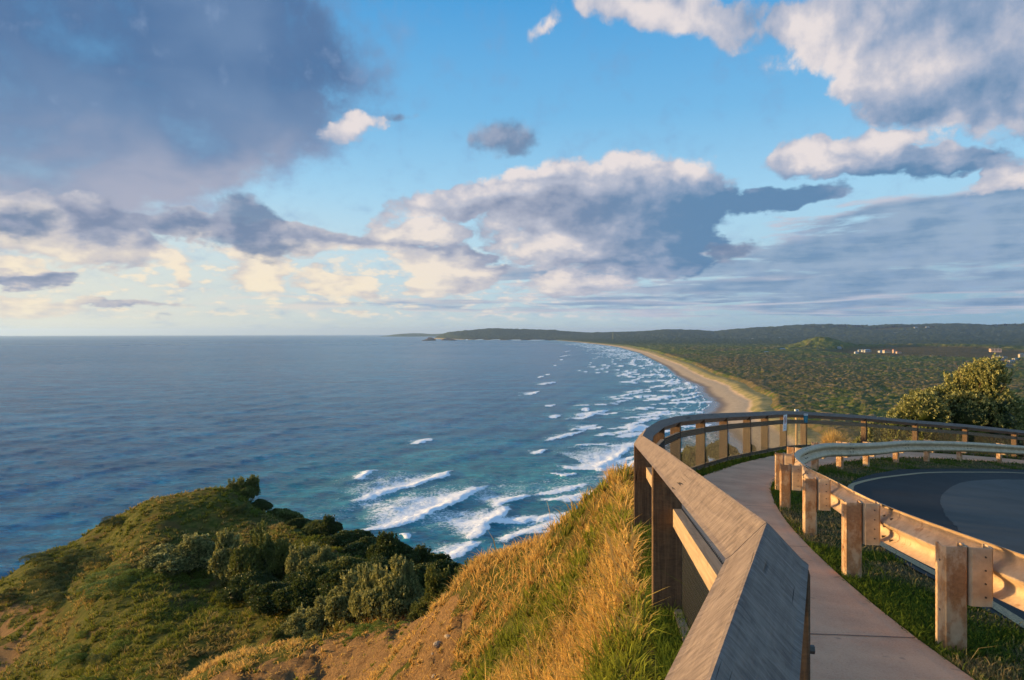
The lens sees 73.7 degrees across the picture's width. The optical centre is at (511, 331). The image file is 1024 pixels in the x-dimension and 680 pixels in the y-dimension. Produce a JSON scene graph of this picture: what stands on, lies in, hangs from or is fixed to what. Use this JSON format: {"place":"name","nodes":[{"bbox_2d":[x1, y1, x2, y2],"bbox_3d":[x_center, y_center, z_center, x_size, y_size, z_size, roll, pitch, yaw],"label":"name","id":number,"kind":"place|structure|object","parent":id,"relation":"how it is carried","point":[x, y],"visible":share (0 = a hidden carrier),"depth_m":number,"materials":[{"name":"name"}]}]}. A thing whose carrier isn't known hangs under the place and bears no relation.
{"place":"outdoors","nodes":[
{"label":"outdoors","id":0,"kind":"place"},
{"bbox_2d":[0,335,718,580],"bbox_3d":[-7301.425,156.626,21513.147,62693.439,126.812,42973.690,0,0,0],"label":"sea water","id":1,"kind":"structure","parent":0,"point":[455,450],"depth_m":682.17,"materials":[{"name":"blue liquid"}]},
{"bbox_2d":[379,333,440,336],"bbox_3d":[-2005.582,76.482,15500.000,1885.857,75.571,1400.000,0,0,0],"label":"distant headland","id":2,"kind":"structure","parent":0,"point":[415,335],"depth_m":14893.02,"materials":[{"name":"grey plant"}]},
{"bbox_2d":[0,452,1023,679],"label":"headland ground","id":3,"kind":"structure","parent":0,"point":[306,665],"depth_m":49.39,"materials":[{"name":"green plant"}]},
{"bbox_2d":[0,587,20,603],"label":"shrub","id":4,"kind":"object","parent":3,"relation":"on","point":[4,593],"visible":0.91,"depth_m":73.24,"materials":[{"name":"green plant"}]},
{"bbox_2d":[18,547,66,564],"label":"shrub","id":5,"kind":"object","parent":3,"relation":"on","point":[41,555],"visible":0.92,"depth_m":81.39,"materials":[{"name":"green plant"}]},
{"bbox_2d":[28,583,66,607],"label":"shrub","id":6,"kind":"object","parent":3,"relation":"on","point":[53,594],"visible":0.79,"depth_m":70.75,"materials":[{"name":"green plant"}]},
{"bbox_2d":[24,573,73,589],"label":"shrub","id":7,"kind":"object","parent":3,"relation":"on","point":[45,583],"visible":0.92,"depth_m":74.30,"materials":[{"name":"green plant"}]},
{"bbox_2d":[23,558,75,578],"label":"shrub","id":8,"kind":"object","parent":3,"relation":"on","point":[39,569],"visible":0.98,"depth_m":76.75,"materials":[{"name":"green plant"}]},
{"bbox_2d":[51,643,94,669],"bbox_3d":[-35.542,26.384,55.998,3.904,0.766,3.902,0,0,38],"label":"shrub","id":9,"kind":"object","parent":3,"relation":"on","point":[70,657],"visible":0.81,"depth_m":55.44,"materials":[{"name":"green plant"}]},
{"bbox_2d":[60,549,95,562],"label":"shrub","id":10,"kind":"object","parent":3,"relation":"on","point":[77,553],"visible":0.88,"depth_m":79.94,"materials":[{"name":"green plant"}]},
{"bbox_2d":[75,630,89,638],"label":"shrub","id":11,"kind":"object","parent":3,"relation":"on","point":[80,635],"visible":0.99,"depth_m":58.58,"materials":[{"name":"green plant"}]},
{"bbox_2d":[84,592,102,601],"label":"shrub","id":12,"kind":"object","parent":3,"relation":"on","point":[87,598],"visible":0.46,"depth_m":65.45,"materials":[{"name":"green plant"}]},
{"bbox_2d":[78,545,112,568],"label":"shrub","id":13,"kind":"object","parent":3,"relation":"on","point":[98,557],"visible":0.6,"depth_m":75.97,"materials":[{"name":"green plant"}]},
{"bbox_2d":[76,664,119,679],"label":"shrub","id":14,"kind":"object","parent":3,"relation":"on","point":[104,676],"visible":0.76,"depth_m":49.26,"materials":[{"name":"green plant"}]},
{"bbox_2d":[86,647,119,665],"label":"shrub","id":15,"kind":"object","parent":3,"relation":"on","point":[95,656],"visible":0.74,"depth_m":52.34,"materials":[{"name":"green plant"}]},
{"bbox_2d":[98,516,125,526],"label":"shrub","id":16,"kind":"object","parent":3,"relation":"on","point":[113,519],"visible":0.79,"depth_m":84.93,"materials":[{"name":"green plant"}]},
{"bbox_2d":[106,628,134,655],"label":"shrub","id":17,"kind":"object","parent":3,"relation":"on","point":[114,644],"visible":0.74,"depth_m":54.40,"materials":[{"name":"green plant"}]},
{"bbox_2d":[76,563,175,598],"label":"shrub","id":18,"kind":"object","parent":3,"relation":"on","point":[106,581],"visible":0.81,"depth_m":66.75,"materials":[{"name":"green plant"}]},
{"bbox_2d":[115,566,167,581],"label":"shrub","id":19,"kind":"object","parent":3,"relation":"on","point":[149,570],"visible":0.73,"depth_m":67.84,"materials":[{"name":"green plant"}]},
{"bbox_2d":[132,663,157,679],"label":"shrub","id":20,"kind":"object","parent":3,"relation":"on","point":[147,677],"visible":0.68,"depth_m":47.75,"materials":[{"name":"green plant"}]},
{"bbox_2d":[155,623,172,633],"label":"shrub","id":21,"kind":"object","parent":3,"relation":"on","point":[161,629],"visible":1,"depth_m":54.40,"materials":[{"name":"green plant"}]},
{"bbox_2d":[137,531,215,576],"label":"coastal bush","id":22,"kind":"object","parent":3,"relation":"on","point":[195,550],"visible":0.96,"depth_m":70.02,"materials":[{"name":"green plant"}]},
{"bbox_2d":[168,568,212,580],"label":"shrub","id":23,"kind":"object","parent":3,"relation":"on","point":[186,576],"visible":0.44,"depth_m":69.04,"materials":[{"name":"green plant"}]},
{"bbox_2d":[187,578,211,587],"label":"shrub","id":24,"kind":"object","parent":3,"relation":"on","point":[203,582],"visible":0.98,"depth_m":67.48,"materials":[{"name":"green plant"}]},
{"bbox_2d":[0,485,420,679],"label":"hill grass","id":25,"kind":"structure","parent":3,"relation":"on","point":[205,610],"depth_m":60.27,"materials":[{"name":"green plant"}]},
{"bbox_2d":[208,528,248,580],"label":"coastal bush","id":26,"kind":"object","parent":3,"relation":"on","point":[225,545],"visible":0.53,"depth_m":66.28,"materials":[{"name":"green plant"}]},
{"bbox_2d":[223,503,247,514],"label":"shrub","id":27,"kind":"object","parent":3,"relation":"on","point":[229,509],"visible":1,"depth_m":81.79,"materials":[{"name":"green plant"}]},
{"bbox_2d":[225,474,260,501],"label":"coastal bush","id":28,"kind":"object","parent":3,"relation":"on","point":[249,488],"visible":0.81,"depth_m":91.19,"materials":[{"name":"green plant"}]},
{"bbox_2d":[215,569,280,606],"bbox_3d":[-23.718,23.239,61.584,5.366,2.687,5.892,0,0,23],"label":"coastal bush","id":29,"kind":"object","parent":3,"relation":"on","point":[240,583],"visible":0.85,"depth_m":60.80,"materials":[{"name":"green plant"}]},
{"bbox_2d":[229,520,277,576],"bbox_3d":[-24.205,21.557,65.763,4.779,6.052,5.491,0,0,13],"label":"coastal bush","id":30,"kind":"object","parent":3,"relation":"on","point":[257,551],"visible":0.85,"depth_m":64.45,"materials":[{"name":"green plant"}]},
{"bbox_2d":[251,498,272,511],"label":"coastal bush","id":31,"kind":"object","parent":3,"relation":"on","point":[262,504],"visible":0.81,"depth_m":87.71,"materials":[{"name":"green plant"}]},
{"bbox_2d":[243,581,291,621],"bbox_3d":[-18.278,21.145,54.678,5.760,2.662,5.260,0,0,-36],"label":"coastal bush","id":32,"kind":"object","parent":3,"relation":"on","point":[261,595],"visible":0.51,"depth_m":52.99,"materials":[{"name":"green plant"}]},
{"bbox_2d":[262,537,298,576],"bbox_3d":[-22.317,21.619,65.450,4.107,4.169,4.432,0,0,-37],"label":"coastal bush","id":33,"kind":"object","parent":3,"relation":"on","point":[276,567],"visible":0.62,"depth_m":64.25,"materials":[{"name":"green plant"}]},
{"bbox_2d":[267,627,296,644],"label":"coastal bush","id":34,"kind":"object","parent":3,"relation":"on","point":[277,634],"visible":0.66,"depth_m":26.92,"materials":[{"name":"green plant"}]},
{"bbox_2d":[265,508,303,524],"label":"coastal bush","id":35,"kind":"object","parent":3,"relation":"on","point":[287,514],"visible":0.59,"depth_m":87.34,"materials":[{"name":"green plant"}]},
{"bbox_2d":[285,518,310,527],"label":"coastal bush","id":36,"kind":"object","parent":3,"relation":"on","point":[299,522],"visible":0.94,"depth_m":78.08,"materials":[{"name":"green plant"}]},
{"bbox_2d":[271,563,328,611],"bbox_3d":[-15.599,20.133,52.808,4.946,3.656,4.776,0,0,38],"label":"coastal bush","id":37,"kind":"object","parent":3,"relation":"on","point":[300,590],"visible":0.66,"depth_m":52.11,"materials":[{"name":"green plant"}]},
{"bbox_2d":[284,541,319,573],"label":"coastal bush","id":38,"kind":"object","parent":3,"relation":"on","point":[295,560],"visible":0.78,"depth_m":60.90,"materials":[{"name":"green plant"}]},
{"bbox_2d":[280,603,329,640],"bbox_3d":[-12.144,17.614,41.048,3.844,2.454,3.346,0,0,7],"label":"banksia","id":39,"kind":"object","parent":3,"relation":"on","point":[294,623],"visible":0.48,"depth_m":40.42,"materials":[{"name":"green plant"}]},
{"bbox_2d":[282,563,333,581],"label":"coastal bush","id":40,"kind":"object","parent":3,"relation":"on","point":[292,576],"visible":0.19,"depth_m":56.24,"materials":[{"name":"green plant"}]},
{"bbox_2d":[300,519,323,533],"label":"coastal bush","id":41,"kind":"object","parent":3,"relation":"on","point":[307,526],"visible":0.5,"depth_m":77.10,"materials":[{"name":"green plant"}]},
{"bbox_2d":[305,544,336,565],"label":"coastal bush","id":42,"kind":"object","parent":3,"relation":"on","point":[323,554],"visible":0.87,"depth_m":60.18,"materials":[{"name":"green plant"}]},
{"bbox_2d":[305,595,338,632],"bbox_3d":[-11.127,17.069,41.023,2.476,2.228,2.391,0,0,-13],"label":"banksia","id":43,"kind":"object","parent":3,"relation":"on","point":[316,620],"visible":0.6,"depth_m":40.40,"materials":[{"name":"green plant"}]},
{"bbox_2d":[299,629,350,641],"bbox_3d":[-6.864,11.007,24.378,1.842,0.362,1.841,0,0,31],"label":"creeper patch","id":44,"kind":"object","parent":3,"relation":"on","point":[344,635],"visible":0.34,"depth_m":24.60,"materials":[{"name":"green plant"}]},
{"bbox_2d":[307,514,343,537],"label":"coastal tree","id":45,"kind":"object","parent":3,"relation":"on","point":[329,525],"visible":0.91,"depth_m":75.14,"materials":[{"name":"green plant"}]},
{"bbox_2d":[315,570,349,597],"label":"coastal bush","id":46,"kind":"object","parent":3,"relation":"on","point":[331,579],"visible":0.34,"depth_m":49.58,"materials":[{"name":"green plant"}]},
{"bbox_2d":[318,556,363,571],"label":"coastal bush","id":47,"kind":"object","parent":3,"relation":"on","point":[345,563],"visible":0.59,"depth_m":56.67,"materials":[{"name":"green plant"}]},
{"bbox_2d":[324,569,361,629],"bbox_3d":[-9.079,15.348,38.715,3.051,3.469,3.293,0,0,-15],"label":"banksia","id":48,"kind":"object","parent":3,"relation":"on","point":[336,606],"visible":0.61,"depth_m":37.96,"materials":[{"name":"green plant"}]},
{"bbox_2d":[318,529,373,548],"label":"coastal bush","id":49,"kind":"object","parent":3,"relation":"on","point":[338,539],"visible":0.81,"depth_m":70.55,"materials":[{"name":"green plant"}]},
{"bbox_2d":[340,536,376,558],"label":"coastal bush","id":50,"kind":"object","parent":3,"relation":"on","point":[359,547],"visible":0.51,"depth_m":65.52,"materials":[{"name":"green plant"}]},
{"bbox_2d":[341,623,380,643],"bbox_3d":[-4.967,10.051,22.775,1.444,0.452,1.589,0,0,-13],"label":"creeper patch","id":51,"kind":"object","parent":3,"relation":"on","point":[359,629],"visible":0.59,"depth_m":22.87,"materials":[{"name":"green plant"}]},
{"bbox_2d":[348,563,384,624],"bbox_3d":[-7.673,14.235,36.855,2.359,3.945,2.710,0,0,-14],"label":"banksia","id":52,"kind":"object","parent":3,"relation":"on","point":[370,581],"visible":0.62,"depth_m":36.36,"materials":[{"name":"green plant"}]},
{"bbox_2d":[351,556,392,576],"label":"coastal bush","id":53,"kind":"object","parent":3,"relation":"on","point":[378,560],"visible":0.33,"depth_m":49.51,"materials":[{"name":"green plant"}]},
{"bbox_2d":[369,619,409,637],"bbox_3d":[-3.942,9.313,21.530,1.252,0.246,1.251,0,0,24],"label":"creeper patch","id":54,"kind":"object","parent":3,"relation":"on","point":[381,623],"visible":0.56,"depth_m":21.56,"materials":[{"name":"green plant"}]},
{"bbox_2d":[360,553,424,624],"bbox_3d":[-5.854,13.514,34.989,3.171,3.892,3.062,0,0,38],"label":"banksia","id":55,"kind":"object","parent":3,"relation":"on","point":[399,590],"visible":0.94,"depth_m":34.56,"materials":[{"name":"green plant"}]},
{"bbox_2d":[365,531,420,564],"bbox_3d":[-9.711,18.231,56.096,4.572,3.464,4.415,0,0,-12],"label":"coastal tree","id":56,"kind":"object","parent":3,"relation":"on","point":[388,545],"visible":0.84,"depth_m":55.90,"materials":[{"name":"green plant"}]},
{"bbox_2d":[388,565,427,588],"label":"coastal bush","id":57,"kind":"object","parent":3,"relation":"on","point":[419,571],"visible":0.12,"depth_m":44.30,"materials":[{"name":"green plant"}]},
{"bbox_2d":[406,596,430,620],"bbox_3d":[-3.935,12.950,32.081,2.009,1.305,2.168,0,0,12],"label":"banksia","id":58,"kind":"object","parent":3,"relation":"on","point":[418,609],"visible":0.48,"depth_m":31.47,"materials":[{"name":"green plant"}]},
{"bbox_2d":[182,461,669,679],"bbox_3d":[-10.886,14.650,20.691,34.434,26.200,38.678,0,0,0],"label":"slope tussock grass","id":59,"kind":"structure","parent":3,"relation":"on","point":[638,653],"depth_m":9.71,"materials":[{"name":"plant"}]},
{"bbox_2d":[178,461,679,679],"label":"slope grass","id":60,"kind":"structure","parent":3,"relation":"on","point":[626,553],"depth_m":9.14,"materials":[{"name":"plant"}]},
{"bbox_2d":[412,543,452,565],"bbox_3d":[-7.528,19.947,59.036,4.431,3.598,4.782,0,0,22],"label":"coastal tree","id":61,"kind":"object","parent":3,"relation":"on","point":[426,555],"visible":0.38,"depth_m":58.32,"materials":[{"name":"green plant"}]},
{"bbox_2d":[433,641,440,648],"bbox_3d":[-1.576,6.630,14.463,0.198,0.122,0.250,8,-3,18],"label":"stone","id":62,"kind":"object","parent":3,"relation":"on","point":[436,644],"visible":0.91,"depth_m":14.38,"materials":[{"name":"grey stone"}]},
{"bbox_2d":[416,558,463,577],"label":"coastal bush","id":63,"kind":"object","parent":3,"relation":"on","point":[441,564],"visible":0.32,"depth_m":48.02,"materials":[{"name":"green plant"}]},
{"bbox_2d":[423,563,461,606],"bbox_3d":[-2.833,11.309,29.810,2.387,2.444,2.078,0,0,20],"label":"banksia","id":64,"kind":"object","parent":3,"relation":"on","point":[435,579],"visible":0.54,"depth_m":29.46,"materials":[{"name":"green plant"}]},
{"bbox_2d":[449,555,477,586],"bbox_3d":[-1.905,10.710,29.235,1.672,2.448,1.615,0,0,-4],"label":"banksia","id":65,"kind":"object","parent":3,"relation":"on","point":[466,563],"visible":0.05,"depth_m":29.09,"materials":[{"name":"green plant"}]},
{"bbox_2d":[601,461,624,483],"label":"tussock","id":66,"kind":"object","parent":3,"relation":"on","point":[608,473],"visible":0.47,"depth_m":11.83,"materials":[{"name":"yellow plant"}]},
{"bbox_2d":[681,445,707,465],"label":"coastal bush","id":67,"kind":"object","parent":3,"relation":"on","point":[692,459],"visible":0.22,"depth_m":18.44,"materials":[{"name":"green plant"}]},
{"bbox_2d":[705,440,739,458],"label":"coastal bush","id":68,"kind":"object","parent":3,"relation":"on","point":[718,451],"visible":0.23,"depth_m":19.86,"materials":[{"name":"green plant"}]},
{"bbox_2d":[794,409,798,444],"bbox_3d":[13.129,4.549,31.500,0.176,1.925,0.110,0,0,0],"label":"post","id":69,"kind":"object","parent":3,"relation":"on","point":[796,427],"visible":0.42,"depth_m":31.45,"materials":[{"name":"white wood"}]},
{"bbox_2d":[628,439,1023,679],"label":"verge grass","id":70,"kind":"structure","parent":3,"relation":"on","point":[668,647],"depth_m":5.43,"materials":[{"name":"green plant"}]},
{"bbox_2d":[634,411,1023,679],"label":"timber fence","id":71,"kind":"object","parent":3,"relation":"on","point":[751,621],"visible":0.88,"depth_m":2.60,"materials":[{"name":"brown wood"}]},
{"bbox_2d":[783,414,786,430],"bbox_3d":[8.337,2.786,20.852,0.010,0.496,0.335,3,-1,39],"label":"no entry sign","id":72,"kind":"object","parent":71,"relation":"attached to","point":[784,422],"visible":1,"depth_m":20.85,"materials":[{"name":"metal"}]},
{"bbox_2d":[803,414,807,422],"bbox_3d":[9.535,2.814,22.177,0.167,0.298,0.010,2,-1,-18],"label":"teal sign","id":73,"kind":"object","parent":71,"relation":"attached to","point":[805,417],"visible":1,"depth_m":22.18,"materials":[{"name":"blue metal"}]},
{"bbox_2d":[818,429,853,442],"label":"tussock","id":74,"kind":"object","parent":3,"relation":"on","point":[834,438],"visible":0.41,"depth_m":23.87,"materials":[{"name":"yellow plant"}]},
{"bbox_2d":[682,452,1023,679],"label":"footpath","id":75,"kind":"structure","parent":3,"relation":"on","point":[844,609],"depth_m":4.80,"materials":[{"name":"grey concrete"}]},
{"bbox_2d":[810,633,914,637],"bbox_3d":[2.006,1.960,4.421,1.295,0.105,0.010,0,0,-6],"label":"path joint","id":76,"kind":"object","parent":75,"relation":"on","point":[865,635],"visible":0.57,"depth_m":4.45,"materials":[{"name":"grey concrete"}]},
{"bbox_2d":[852,421,883,442],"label":"coastal bush","id":77,"kind":"object","parent":3,"relation":"on","point":[874,432],"visible":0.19,"depth_m":31.03,"materials":[{"name":"green plant"}]},
{"bbox_2d":[883,423,910,441],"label":"coastal bush","id":78,"kind":"object","parent":3,"relation":"on","point":[898,434],"visible":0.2,"depth_m":32.12,"materials":[{"name":"green plant"}]},
{"bbox_2d":[775,439,1023,652],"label":"guardrail","id":79,"kind":"object","parent":3,"relation":"on","point":[972,571],"visible":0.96,"depth_m":6.14,"materials":[{"name":"metal"}]},
{"bbox_2d":[860,353,1023,444],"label":"coastal banksia","id":80,"kind":"object","parent":3,"relation":"on","point":[977,400],"visible":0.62,"depth_m":34.83,"materials":[{"name":"green plant"}]},
{"bbox_2d":[918,426,969,452],"bbox_3d":[20.993,5.676,33.539,2.686,2.344,2.337,0,0,19],"label":"coastal bush","id":81,"kind":"object","parent":3,"relation":"on","point":[924,436],"visible":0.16,"depth_m":33.21,"materials":[{"name":"green plant"}]},
{"bbox_2d":[968,430,1017,455],"bbox_3d":[23.876,6.048,34.618,2.808,2.853,2.602,0,0,-16],"label":"coastal bush","id":82,"kind":"object","parent":3,"relation":"on","point":[977,441],"visible":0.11,"depth_m":34.16,"materials":[{"name":"green plant"}]},
{"bbox_2d":[1017,435,1023,456],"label":"coastal bush","id":83,"kind":"object","parent":3,"relation":"on","point":[1020,445],"visible":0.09,"depth_m":35.66,"materials":[{"name":"green plant"}]},
{"bbox_2d":[0,0,1023,339],"label":"sky","id":84,"kind":"structure","parent":0,"point":[168,167],"materials":[{"name":"blue"}]},
{"bbox_2d":[434,325,1023,453],"bbox_3d":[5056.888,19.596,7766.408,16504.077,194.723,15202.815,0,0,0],"label":"coastal terrain","id":85,"kind":"structure","parent":0,"point":[726,395],"depth_m":1028.53,"materials":[{"name":"beige sand"}]},
{"bbox_2d":[435,323,1023,442],"bbox_3d":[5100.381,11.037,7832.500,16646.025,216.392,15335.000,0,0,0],"label":"coastal forest","id":86,"kind":"object","parent":85,"relation":"on","point":[811,369],"visible":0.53,"depth_m":2322.58,"materials":[{"name":"green plant"}]},
{"bbox_2d":[882,349,891,352],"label":"house","id":87,"kind":"structure","parent":85,"relation":"on","point":[886,351],"depth_m":2530.82,"materials":[{"name":"ceramic"}]},
{"bbox_2d":[989,348,1001,351],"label":"lookout building","id":88,"kind":"structure","parent":85,"relation":"on","point":[995,350],"depth_m":2516.50,"materials":[{"name":"grey metal"}]},
{"bbox_2d":[848,469,1023,628],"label":"road","id":89,"kind":"structure","parent":0,"point":[918,495],"depth_m":14.02,"materials":[{"name":"grey asphalt"}]},
{"bbox_2d":[848,472,1023,627],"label":"road edge line","id":90,"kind":"object","parent":89,"relation":"on","point":[1010,615],"visible":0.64,"depth_m":7.09,"materials":[{"name":"paint"}]},
{"bbox_2d":[940,479,1023,553],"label":"road older patch","id":91,"kind":"object","parent":89,"relation":"on","point":[991,511],"visible":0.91,"depth_m":11.96,"materials":[{"name":"grey asphalt"}]}
]}

